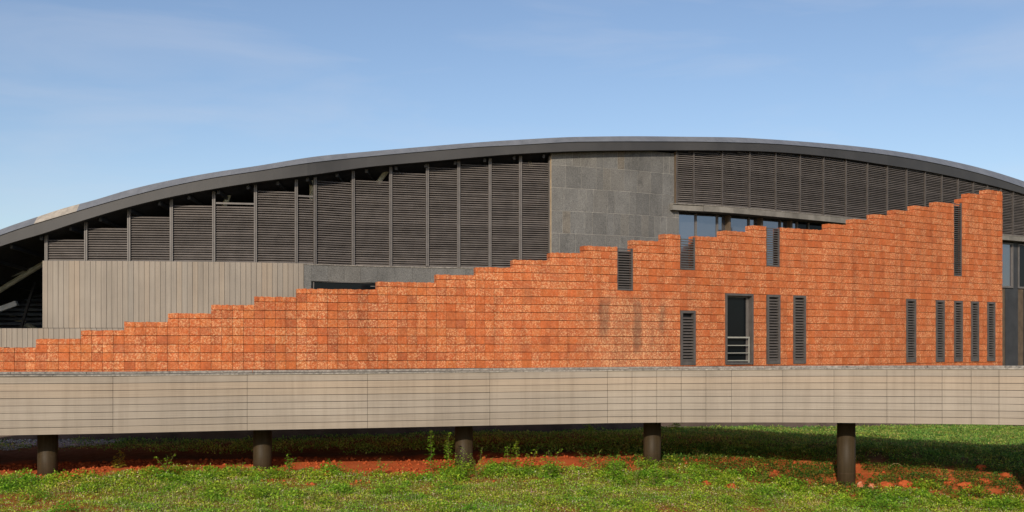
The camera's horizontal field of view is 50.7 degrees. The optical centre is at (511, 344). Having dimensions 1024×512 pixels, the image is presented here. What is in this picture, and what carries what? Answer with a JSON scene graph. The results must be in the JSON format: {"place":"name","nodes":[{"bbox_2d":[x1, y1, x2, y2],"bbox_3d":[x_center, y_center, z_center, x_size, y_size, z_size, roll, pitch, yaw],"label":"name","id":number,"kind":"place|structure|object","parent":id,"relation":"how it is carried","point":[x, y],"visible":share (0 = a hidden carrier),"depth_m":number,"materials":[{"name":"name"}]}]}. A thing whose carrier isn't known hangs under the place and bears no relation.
{"place":"outdoors","nodes":[
{"label":"outdoors","id":0,"kind":"place"},
{"bbox_2d":[0,425,1023,511],"bbox_3d":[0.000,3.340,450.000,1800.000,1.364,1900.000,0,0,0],"label":"ground","id":1,"kind":"structure","parent":0,"point":[72,455],"depth_m":27.41,"materials":[{"name":"green plant"}]},
{"bbox_2d":[0,470,19,486],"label":"weed","id":2,"kind":"object","parent":1,"relation":"on","point":[9,479],"visible":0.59,"depth_m":23.08,"materials":[{"name":"green plant"}]},
{"bbox_2d":[0,438,123,449],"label":"gravel","id":3,"kind":"structure","parent":1,"relation":"on","point":[60,443],"depth_m":30.89,"materials":[{"name":"gravel"}]},
{"bbox_2d":[111,450,126,467],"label":"weed","id":4,"kind":"object","parent":1,"relation":"on","point":[119,462],"visible":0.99,"depth_m":26.05,"materials":[{"name":"green plant"}]},
{"bbox_2d":[156,455,177,475],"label":"weed","id":5,"kind":"object","parent":1,"relation":"on","point":[168,467],"visible":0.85,"depth_m":25.07,"materials":[{"name":"green plant"}]},
{"bbox_2d":[233,462,245,478],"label":"weed","id":6,"kind":"object","parent":1,"relation":"on","point":[240,472],"visible":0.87,"depth_m":24.86,"materials":[{"name":"green plant"}]},
{"bbox_2d":[280,454,295,471],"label":"weed","id":7,"kind":"object","parent":1,"relation":"on","point":[287,464],"visible":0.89,"depth_m":25.68,"materials":[{"name":"green plant"}]},
{"bbox_2d":[329,459,345,476],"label":"weed","id":8,"kind":"object","parent":1,"relation":"on","point":[338,464],"visible":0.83,"depth_m":25.47,"materials":[{"name":"green plant"}]},
{"bbox_2d":[376,458,392,475],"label":"weed","id":9,"kind":"object","parent":1,"relation":"on","point":[381,465],"visible":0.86,"depth_m":25.88,"materials":[{"name":"green plant"}]},
{"bbox_2d":[422,431,438,473],"bbox_3d":[-1.958,2.643,26.276,0.420,1.136,0.410,0,0,31],"label":"weed","id":10,"kind":"object","parent":1,"relation":"on","point":[432,454],"visible":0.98,"depth_m":26.23,"materials":[{"name":"green plant"}]},
{"bbox_2d":[441,432,455,473],"bbox_3d":[-1.530,2.665,26.295,0.435,1.056,0.472,0,0,36],"label":"weed","id":11,"kind":"object","parent":1,"relation":"on","point":[447,458],"visible":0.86,"depth_m":26.31,"materials":[{"name":"green plant"}]},
{"bbox_2d":[451,452,469,480],"bbox_3d":[-1.198,2.873,25.347,0.479,0.740,0.446,0,0,0],"label":"weed","id":12,"kind":"object","parent":1,"relation":"on","point":[461,476],"visible":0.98,"depth_m":25.34,"materials":[{"name":"green plant"}]},
{"bbox_2d":[460,447,492,478],"bbox_3d":[-0.809,2.839,25.665,0.784,0.781,0.316,0,0,-25],"label":"weed","id":13,"kind":"object","parent":1,"relation":"on","point":[479,470],"visible":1,"depth_m":25.68,"materials":[{"name":"green plant"}]},
{"bbox_2d":[484,466,499,476],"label":"weed","id":14,"kind":"object","parent":1,"relation":"on","point":[493,471],"visible":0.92,"depth_m":25.84,"materials":[{"name":"green plant"}]},
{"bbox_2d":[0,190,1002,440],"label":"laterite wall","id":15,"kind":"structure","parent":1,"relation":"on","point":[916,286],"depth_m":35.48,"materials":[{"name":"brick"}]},
{"bbox_2d":[724,293,753,364],"bbox_3d":[7.801,-0.525,37.553,1.293,2.450,0.340,0,0,-31],"label":"window","id":16,"kind":"structure","parent":15,"relation":"in","point":[739,308],"depth_m":37.65,"materials":[{"name":"glass"}]},
{"bbox_2d":[499,445,514,470],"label":"weed","id":17,"kind":"object","parent":1,"relation":"on","point":[507,457],"visible":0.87,"depth_m":26.87,"materials":[{"name":"green plant"}]},
{"bbox_2d":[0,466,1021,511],"bbox_3d":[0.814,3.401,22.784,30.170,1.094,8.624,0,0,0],"label":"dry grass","id":18,"kind":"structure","parent":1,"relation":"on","point":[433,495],"depth_m":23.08,"materials":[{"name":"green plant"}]},
{"bbox_2d":[0,451,1022,499],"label":"soil crumbs","id":19,"kind":"object","parent":1,"relation":"on","point":[85,465],"visible":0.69,"depth_m":27.01,"materials":[{"name":"orange soil"}]},
{"bbox_2d":[0,136,1023,365],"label":"arched building","id":20,"kind":"structure","parent":1,"relation":"on","point":[161,251],"depth_m":44.24,"materials":[{"name":"metal"}]},
{"bbox_2d":[311,281,374,289],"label":"strip window","id":21,"kind":"structure","parent":20,"relation":"in","point":[314,284],"depth_m":41.95,"materials":[{"name":"glass"}]},
{"bbox_2d":[679,213,694,267],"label":"window","id":22,"kind":"structure","parent":20,"relation":"in","point":[686,221],"depth_m":47.54,"materials":[{"name":"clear glass"}]},
{"bbox_2d":[695,214,715,236],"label":"window","id":23,"kind":"structure","parent":20,"relation":"in","point":[705,225],"depth_m":47.93,"materials":[{"name":"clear glass"}]},
{"bbox_2d":[716,215,724,236],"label":"window","id":24,"kind":"structure","parent":20,"relation":"in","point":[720,220],"depth_m":48.29,"materials":[{"name":"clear glass"}]},
{"bbox_2d":[725,215,747,231],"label":"window","id":25,"kind":"structure","parent":20,"relation":"in","point":[732,223],"depth_m":48.74,"materials":[{"name":"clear glass"}]},
{"bbox_2d":[748,218,756,225],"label":"window","id":26,"kind":"structure","parent":20,"relation":"in","point":[751,221],"depth_m":49.28,"materials":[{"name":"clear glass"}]},
{"bbox_2d":[757,218,778,264],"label":"window","id":27,"kind":"structure","parent":20,"relation":"in","point":[768,223],"depth_m":49.86,"materials":[{"name":"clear glass"}]},
{"bbox_2d":[779,220,786,227],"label":"window","id":28,"kind":"structure","parent":20,"relation":"in","point":[782,224],"depth_m":50.31,"materials":[{"name":"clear glass"}]},
{"bbox_2d":[787,221,795,228],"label":"window","id":29,"kind":"structure","parent":20,"relation":"in","point":[790,224],"depth_m":50.38,"materials":[{"name":"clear glass"}]},
{"bbox_2d":[796,222,806,228],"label":"window","id":30,"kind":"structure","parent":20,"relation":"in","point":[800,225],"depth_m":51.04,"materials":[{"name":"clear glass"}]},
{"bbox_2d":[807,223,821,229],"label":"window","id":31,"kind":"structure","parent":20,"relation":"in","point":[810,226],"depth_m":51.55,"materials":[{"name":"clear glass"}]},
{"bbox_2d":[1001,242,1012,287],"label":"window","id":32,"kind":"structure","parent":20,"relation":"in","point":[1007,257],"depth_m":60.82,"materials":[{"name":"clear glass"}]},
{"bbox_2d":[1018,244,1023,288],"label":"window","id":33,"kind":"structure","parent":20,"relation":"in","point":[1020,246],"depth_m":61.49,"materials":[{"name":"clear glass"}]},
{"bbox_2d":[0,365,1023,485],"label":"elevated walkway","id":34,"kind":"structure","parent":1,"relation":"on","point":[46,408],"depth_m":25.96,"materials":[{"name":"concrete"}]},
{"bbox_2d":[0,423,1023,472],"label":"grass","id":35,"kind":"structure","parent":1,"relation":"on","point":[976,436],"depth_m":31.82,"materials":[{"name":"green plant"}]},
{"bbox_2d":[505,441,522,473],"bbox_3d":[0.083,2.785,26.398,0.438,0.856,0.457,0,0,18],"label":"weed","id":36,"kind":"object","parent":1,"relation":"on","point":[515,462],"visible":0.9,"depth_m":26.40,"materials":[{"name":"green plant"}]},
{"bbox_2d":[524,449,538,469],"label":"weed","id":37,"kind":"object","parent":1,"relation":"on","point":[532,463],"visible":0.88,"depth_m":26.45,"materials":[{"name":"green plant"}]},
{"bbox_2d":[539,449,562,478],"bbox_3d":[0.931,2.868,25.767,0.583,0.737,0.451,0,0,0],"label":"weed","id":38,"kind":"object","parent":1,"relation":"on","point":[550,469],"visible":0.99,"depth_m":25.76,"materials":[{"name":"green plant"}]},
{"bbox_2d":[582,423,595,432],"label":"weed","id":39,"kind":"object","parent":1,"relation":"on","point":[589,427],"visible":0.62,"depth_m":34.02,"materials":[{"name":"green plant"}]},
{"bbox_2d":[578,449,604,476],"bbox_3d":[1.966,2.907,26.396,0.744,0.694,0.426,0,0,0],"label":"weed","id":40,"kind":"object","parent":1,"relation":"on","point":[593,466],"visible":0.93,"depth_m":26.37,"materials":[{"name":"green plant"}]},
{"bbox_2d":[605,455,625,480],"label":"weed","id":41,"kind":"object","parent":1,"relation":"on","point":[617,473],"visible":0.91,"depth_m":25.81,"materials":[{"name":"green plant"}]},
{"bbox_2d":[627,457,640,483],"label":"weed","id":42,"kind":"object","parent":1,"relation":"on","point":[637,474],"visible":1,"depth_m":25.59,"materials":[{"name":"green plant"}]},
{"bbox_2d":[642,459,664,486],"bbox_3d":[3.274,3.015,25.178,0.535,0.655,0.446,0,0,30],"label":"weed","id":43,"kind":"object","parent":1,"relation":"on","point":[654,479],"visible":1,"depth_m":25.16,"materials":[{"name":"green plant"}]},
{"bbox_2d":[660,460,673,482],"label":"weed","id":44,"kind":"object","parent":1,"relation":"on","point":[665,474],"visible":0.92,"depth_m":25.75,"materials":[{"name":"green plant"}]},
{"bbox_2d":[669,422,683,429],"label":"weed","id":45,"kind":"object","parent":1,"relation":"on","point":[676,425],"visible":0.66,"depth_m":34.98,"materials":[{"name":"green plant"}]},
{"bbox_2d":[698,467,710,480],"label":"weed","id":46,"kind":"object","parent":1,"relation":"on","point":[704,474],"visible":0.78,"depth_m":26.12,"materials":[{"name":"green plant"}]},
{"bbox_2d":[726,483,738,489],"bbox_3d":[5.210,3.421,25.681,0.348,0.241,0.270,0,0,0],"label":"earth clod","id":47,"kind":"object","parent":1,"relation":"on","point":[733,485],"visible":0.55,"depth_m":25.62,"materials":[{"name":"orange soil"}]},
{"bbox_2d":[753,470,772,483],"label":"weed","id":48,"kind":"object","parent":1,"relation":"on","point":[761,480],"visible":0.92,"depth_m":26.77,"materials":[{"name":"green plant"}]},
{"bbox_2d":[577,441,1023,498],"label":"creepers","id":49,"kind":"object","parent":1,"relation":"on","point":[887,474],"visible":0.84,"depth_m":28.38,"materials":[{"name":"green plant"}]},
{"bbox_2d":[878,481,893,487],"bbox_3d":[9.313,3.534,26.890,0.413,0.251,0.332,0,0,0],"label":"earth clod","id":50,"kind":"object","parent":1,"relation":"on","point":[885,483],"visible":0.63,"depth_m":26.80,"materials":[{"name":"orange soil"}]},
{"bbox_2d":[896,480,912,487],"bbox_3d":[9.818,3.531,27.052,0.380,0.285,0.315,0,0,-12],"label":"earth clod","id":51,"kind":"object","parent":1,"relation":"on","point":[903,483],"visible":0.66,"depth_m":26.94,"materials":[{"name":"orange soil"}]},
{"bbox_2d":[933,463,952,481],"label":"weed","id":52,"kind":"object","parent":1,"relation":"on","point":[944,478],"visible":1,"depth_m":27.33,"materials":[{"name":"green plant"}]},
{"bbox_2d":[955,482,971,488],"bbox_3d":[11.325,3.559,27.044,0.442,0.240,0.323,0,0,0],"label":"earth clod","id":53,"kind":"object","parent":1,"relation":"on","point":[963,483],"visible":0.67,"depth_m":26.94,"materials":[{"name":"orange soil"}]},
{"bbox_2d":[975,464,986,469],"bbox_3d":[12.412,3.276,28.581,0.279,0.187,0.245,0,0,-29],"label":"earth clod","id":54,"kind":"object","parent":1,"relation":"on","point":[980,466],"visible":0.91,"depth_m":28.51,"materials":[{"name":"brown soil"}]},
{"bbox_2d":[977,478,992,483],"bbox_3d":[11.979,3.497,27.418,0.406,0.195,0.338,0,0,0],"label":"earth clod","id":55,"kind":"object","parent":1,"relation":"on","point":[985,480],"visible":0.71,"depth_m":27.31,"materials":[{"name":"orange soil"}]},
{"bbox_2d":[1000,472,1012,477],"bbox_3d":[12.777,3.406,27.945,0.370,0.181,0.298,0,0,0],"label":"earth clod","id":56,"kind":"object","parent":1,"relation":"on","point":[1005,474],"visible":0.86,"depth_m":27.89,"materials":[{"name":"orange soil"}]},
{"bbox_2d":[0,455,1023,511],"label":"grass","id":57,"kind":"structure","parent":0,"point":[335,494],"depth_m":23.85,"materials":[{"name":"green plant"}]},
{"bbox_2d":[0,0,1023,228],"label":"sky","id":58,"kind":"structure","parent":0,"point":[99,98],"materials":[{"name":"blue"}]}
]}

